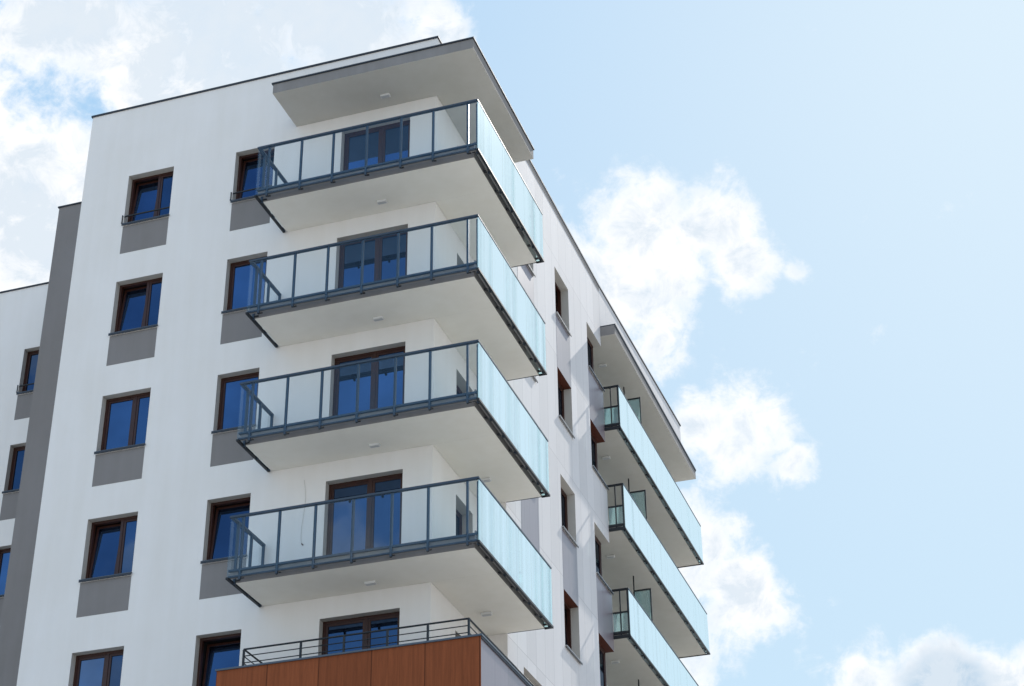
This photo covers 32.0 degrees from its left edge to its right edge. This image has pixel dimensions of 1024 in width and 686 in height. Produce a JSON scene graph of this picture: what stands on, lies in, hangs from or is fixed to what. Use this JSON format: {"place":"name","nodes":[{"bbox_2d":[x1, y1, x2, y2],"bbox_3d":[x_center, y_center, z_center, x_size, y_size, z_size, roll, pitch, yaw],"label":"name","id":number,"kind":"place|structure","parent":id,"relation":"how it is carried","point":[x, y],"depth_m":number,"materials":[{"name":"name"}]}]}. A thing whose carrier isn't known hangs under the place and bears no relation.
{"place":"outdoors","nodes":[
{"label":"outdoors","id":0,"kind":"place"},
{"bbox_2d":[0,201,81,685],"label":"apartment building","id":1,"kind":"structure","parent":0,"point":[32,322],"depth_m":46.11,"materials":[{"name":"white paint"}]},
{"bbox_2d":[0,548,10,596],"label":"window","id":2,"kind":"structure","parent":1,"relation":"in","point":[4,553],"depth_m":46.46,"materials":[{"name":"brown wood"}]},
{"bbox_2d":[2,446,24,493],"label":"window","id":3,"kind":"structure","parent":1,"relation":"in","point":[18,452],"depth_m":47.91,"materials":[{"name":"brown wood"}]},
{"bbox_2d":[16,350,38,394],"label":"window","id":4,"kind":"structure","parent":1,"relation":"in","point":[32,357],"depth_m":49.43,"materials":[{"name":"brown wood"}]},
{"bbox_2d":[17,36,709,685],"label":"apartment building","id":5,"kind":"structure","parent":0,"point":[357,384],"depth_m":38.67,"materials":[{"name":"white paint"}]},
{"bbox_2d":[73,649,123,685],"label":"window","id":6,"kind":"structure","parent":5,"relation":"in","point":[103,668],"depth_m":36.35,"materials":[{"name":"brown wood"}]},
{"bbox_2d":[79,515,137,581],"bbox_3d":[-8.342,4.468,37.821,1.230,1.456,0.844,-10,-32,16],"label":"window","id":7,"kind":"structure","parent":5,"relation":"in","point":[112,542],"depth_m":37.75,"materials":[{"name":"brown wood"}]},
{"bbox_2d":[94,392,150,453],"bbox_3d":[-8.378,1.885,39.347,1.230,1.456,0.844,-10,-32,16],"label":"window","id":8,"kind":"structure","parent":5,"relation":"in","point":[126,417],"depth_m":39.25,"materials":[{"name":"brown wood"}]},
{"bbox_2d":[108,277,162,335],"bbox_3d":[-8.414,-0.698,40.873,1.230,1.456,0.844,-10,-32,16],"label":"window","id":9,"kind":"structure","parent":5,"relation":"in","point":[138,302],"depth_m":40.82,"materials":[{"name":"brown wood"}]},
{"bbox_2d":[121,171,173,225],"bbox_3d":[-8.466,-3.277,42.404,1.265,1.456,0.844,-10,-32,16],"label":"window","id":10,"kind":"structure","parent":5,"relation":"in","point":[150,198],"depth_m":42.35,"materials":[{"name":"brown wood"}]},
{"bbox_2d":[196,633,240,685],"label":"window","id":11,"kind":"structure","parent":5,"relation":"in","point":[216,652],"depth_m":35.76,"materials":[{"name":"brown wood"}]},
{"bbox_2d":[200,497,250,563],"bbox_3d":[-5.763,4.002,37.094,1.030,1.456,0.844,-10,-32,16],"label":"window","id":12,"kind":"structure","parent":5,"relation":"in","point":[222,530],"depth_m":37.10,"materials":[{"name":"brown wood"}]},
{"bbox_2d":[211,372,258,433],"bbox_3d":[-5.799,1.419,38.620,1.030,1.456,0.844,-10,-32,16],"label":"window","id":13,"kind":"structure","parent":5,"relation":"in","point":[232,402],"depth_m":38.54,"materials":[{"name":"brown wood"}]},
{"bbox_2d":[221,256,266,313],"bbox_3d":[-5.835,-1.163,40.146,1.030,1.456,0.844,-10,-32,16],"label":"window","id":14,"kind":"structure","parent":5,"relation":"in","point":[242,274],"depth_m":40.06,"materials":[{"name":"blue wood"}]},
{"bbox_2d":[230,149,274,202],"bbox_3d":[-5.887,-3.743,41.676,1.065,1.456,0.844,-10,-32,16],"label":"window","id":15,"kind":"structure","parent":5,"relation":"in","point":[250,169],"depth_m":41.70,"materials":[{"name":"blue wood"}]},
{"bbox_2d":[322,611,399,654],"bbox_3d":[-2.810,6.489,34.623,1.682,2.282,0.630,-10,-32,16],"label":"balcony door","id":16,"kind":"structure","parent":5,"relation":"in","point":[387,620],"depth_m":34.82,"materials":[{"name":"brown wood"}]},
{"bbox_2d":[326,473,402,554],"bbox_3d":[-2.846,3.906,36.149,1.682,2.282,0.630,-10,-32,16],"label":"balcony door","id":17,"kind":"structure","parent":5,"relation":"in","point":[372,514],"depth_m":36.09,"materials":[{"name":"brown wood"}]},
{"bbox_2d":[332,346,404,415],"bbox_3d":[-2.882,1.324,37.675,1.682,2.282,0.630,-10,-32,16],"label":"balcony door","id":18,"kind":"structure","parent":5,"relation":"in","point":[376,384],"depth_m":37.66,"materials":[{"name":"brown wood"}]},
{"bbox_2d":[338,232,407,287],"bbox_3d":[-2.918,-1.259,39.201,1.682,2.282,0.630,-10,-32,16],"label":"balcony door","id":19,"kind":"structure","parent":5,"relation":"in","point":[380,254],"depth_m":39.24,"materials":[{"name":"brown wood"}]},
{"bbox_2d":[343,120,409,170],"bbox_3d":[-2.954,-3.842,40.727,1.682,2.282,0.630,-10,-32,16],"label":"balcony door","id":20,"kind":"structure","parent":5,"relation":"in","point":[383,141],"depth_m":40.83,"materials":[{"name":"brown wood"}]},
{"bbox_2d":[456,509,461,534],"bbox_3d":[-1.506,4.445,37.054,0.630,2.242,1.027,-10,-32,16],"label":"balcony door","id":21,"kind":"structure","parent":5,"relation":"in","point":[458,516],"depth_m":37.72,"materials":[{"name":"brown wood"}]},
{"bbox_2d":[456,384,462,393],"bbox_3d":[-1.542,1.863,38.580,0.630,2.242,1.027,-10,-32,16],"label":"balcony door","id":22,"kind":"structure","parent":5,"relation":"in","point":[458,391],"depth_m":39.25,"materials":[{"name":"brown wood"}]},
{"bbox_2d":[555,282,571,336],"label":"window","id":23,"kind":"structure","parent":5,"relation":"in","point":[557,291],"depth_m":47.13,"materials":[{"name":"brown wood"}]},
{"bbox_2d":[558,382,574,438],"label":"window","id":24,"kind":"structure","parent":5,"relation":"in","point":[560,390],"depth_m":45.46,"materials":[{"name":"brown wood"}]},
{"bbox_2d":[561,488,578,547],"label":"window","id":25,"kind":"structure","parent":5,"relation":"in","point":[564,513],"depth_m":43.92,"materials":[{"name":"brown wood"}]},
{"bbox_2d":[564,601,582,664],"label":"window","id":26,"kind":"structure","parent":5,"relation":"in","point":[567,611],"depth_m":42.51,"materials":[{"name":"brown wood"}]},
{"bbox_2d":[587,337,604,391],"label":"window","id":27,"kind":"structure","parent":5,"relation":"in","point":[589,346],"depth_m":49.47,"materials":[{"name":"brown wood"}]},
{"bbox_2d":[591,433,608,489],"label":"window","id":28,"kind":"structure","parent":5,"relation":"in","point":[593,441],"depth_m":47.95,"materials":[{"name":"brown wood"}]},
{"bbox_2d":[599,644,606,685],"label":"window","id":29,"kind":"structure","parent":5,"relation":"in","point":[603,681],"depth_m":44.92,"materials":[{"name":"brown wood"}]},
{"bbox_2d":[595,535,613,594],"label":"window","id":30,"kind":"structure","parent":5,"relation":"in","point":[597,543],"depth_m":46.39,"materials":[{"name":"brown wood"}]},
{"bbox_2d":[0,0,1023,685],"label":"sky","id":31,"kind":"structure","parent":0,"point":[804,219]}
]}

